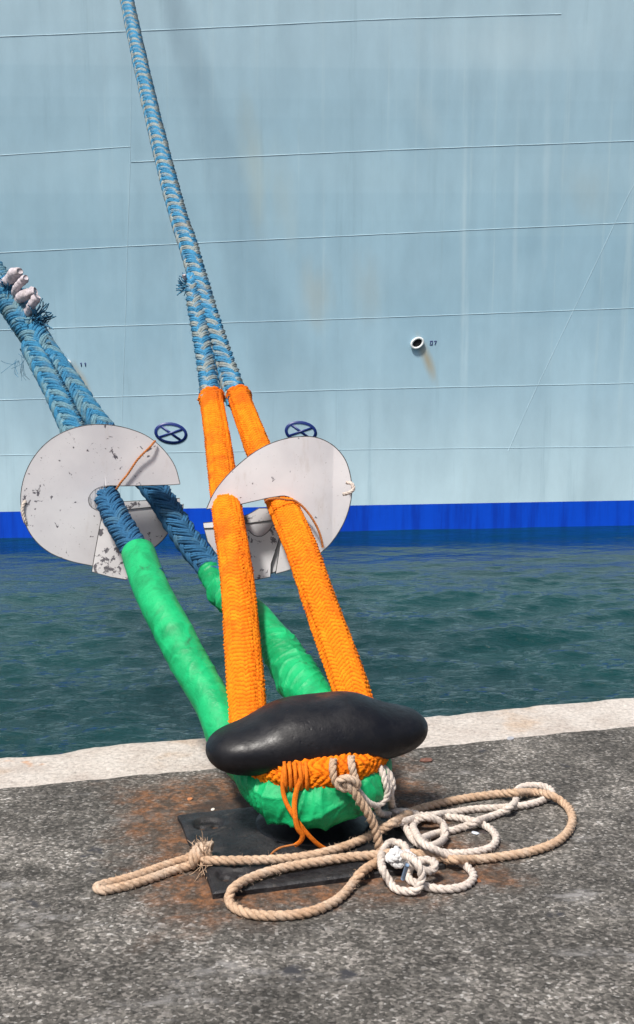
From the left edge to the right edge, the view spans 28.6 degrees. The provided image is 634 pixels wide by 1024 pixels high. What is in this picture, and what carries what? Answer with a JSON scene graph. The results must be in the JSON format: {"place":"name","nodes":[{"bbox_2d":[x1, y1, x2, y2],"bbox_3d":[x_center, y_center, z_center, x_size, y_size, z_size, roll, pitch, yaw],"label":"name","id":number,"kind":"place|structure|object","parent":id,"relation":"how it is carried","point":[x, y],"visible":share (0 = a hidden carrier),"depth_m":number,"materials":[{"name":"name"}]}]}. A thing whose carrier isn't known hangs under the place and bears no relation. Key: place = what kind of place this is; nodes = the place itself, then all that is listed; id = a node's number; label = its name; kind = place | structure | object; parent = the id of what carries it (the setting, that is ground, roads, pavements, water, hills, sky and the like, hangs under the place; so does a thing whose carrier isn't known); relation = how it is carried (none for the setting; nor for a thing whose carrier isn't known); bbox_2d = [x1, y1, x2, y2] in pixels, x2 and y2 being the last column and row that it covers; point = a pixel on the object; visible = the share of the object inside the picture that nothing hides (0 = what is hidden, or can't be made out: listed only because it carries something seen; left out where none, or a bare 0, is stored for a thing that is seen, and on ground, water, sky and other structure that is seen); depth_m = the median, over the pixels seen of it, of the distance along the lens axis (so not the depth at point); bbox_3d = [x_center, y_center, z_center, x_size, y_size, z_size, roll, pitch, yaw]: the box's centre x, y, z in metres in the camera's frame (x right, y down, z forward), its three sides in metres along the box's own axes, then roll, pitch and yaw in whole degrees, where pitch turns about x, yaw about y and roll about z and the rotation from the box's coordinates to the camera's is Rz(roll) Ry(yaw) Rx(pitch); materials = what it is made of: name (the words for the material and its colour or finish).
{"place":"outdoors","nodes":[
{"label":"outdoors","id":0,"kind":"place"},
{"bbox_2d":[0,726,633,1023],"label":"ground","id":1,"kind":"structure","parent":0,"point":[546,937],"depth_m":3.33,"materials":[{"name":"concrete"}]},
{"bbox_2d":[177,691,444,898],"bbox_3d":[-0.004,0.814,3.788,0.761,0.468,0.580,-3,9,-16],"label":"bollard","id":2,"kind":"object","parent":1,"relation":"on","point":[269,737],"visible":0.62,"depth_m":3.73,"materials":[{"name":"black metal"}]},
{"bbox_2d":[0,261,391,830],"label":"mooring rope","id":3,"kind":"object","parent":2,"relation":"attached to","point":[292,665],"visible":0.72,"depth_m":4.53,"materials":[{"name":"green fabric"}]},
{"bbox_2d":[20,424,183,579],"bbox_3d":[-0.878,-0.050,5.144,0.678,0.637,0.240,-2,9,-13],"label":"rat guard","id":4,"kind":"object","parent":3,"relation":"attached to","point":[69,473],"visible":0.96,"depth_m":5.05,"materials":[{"name":"white paint"}]},
{"bbox_2d":[120,0,388,854],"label":"mooring rope","id":5,"kind":"object","parent":2,"relation":"attached to","point":[216,368],"visible":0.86,"depth_m":4.79,"materials":[{"name":"orange fabric"}]},
{"bbox_2d":[203,436,354,579],"bbox_3d":[-0.166,-0.003,5.098,0.651,0.618,0.242,1,9,5],"label":"rat guard","id":6,"kind":"object","parent":5,"relation":"attached to","point":[310,476],"visible":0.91,"depth_m":5.07,"materials":[{"name":"white paint"}]},
{"bbox_2d":[92,782,577,921],"bbox_3d":[0.150,0.915,3.671,1.575,0.294,0.509,-5,10,-28],"label":"tan rope","id":7,"kind":"object","parent":1,"relation":"on","point":[196,855],"visible":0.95,"depth_m":3.61,"materials":[{"name":"beige fabric"}]},
{"bbox_2d":[329,755,555,895],"bbox_3d":[0.430,0.850,3.876,0.458,0.325,0.977,6,11,33],"label":"pale rope","id":8,"kind":"object","parent":1,"relation":"on","point":[405,857],"visible":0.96,"depth_m":3.71,"materials":[{"name":"white fabric"}]},
{"bbox_2d":[0,500,633,757],"bbox_3d":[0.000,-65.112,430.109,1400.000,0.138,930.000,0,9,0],"label":"water","id":9,"kind":"structure","parent":0,"point":[445,622],"depth_m":11.89,"materials":[{"name":"teal liquid"}]},
{"bbox_2d":[0,0,633,537],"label":"cruise ship","id":10,"kind":"object","parent":9,"relation":"on","point":[412,222],"visible":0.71,"depth_m":16.45,"materials":[{"name":"blue paint"}]},
{"bbox_2d":[0,698,633,788],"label":"quay edge","id":11,"kind":"object","parent":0,"point":[115,761],"visible":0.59,"depth_m":4.70,"materials":[{"name":"concrete"}]},
{"bbox_2d":[420,758,432,761],"bbox_3d":[0.395,0.895,4.505,0.048,0.014,0.030,-2,9,-10],"label":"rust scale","id":12,"kind":"object","parent":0,"point":[426,759],"visible":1,"depth_m":4.50,"materials":[{"name":"brown metal"}]}
]}

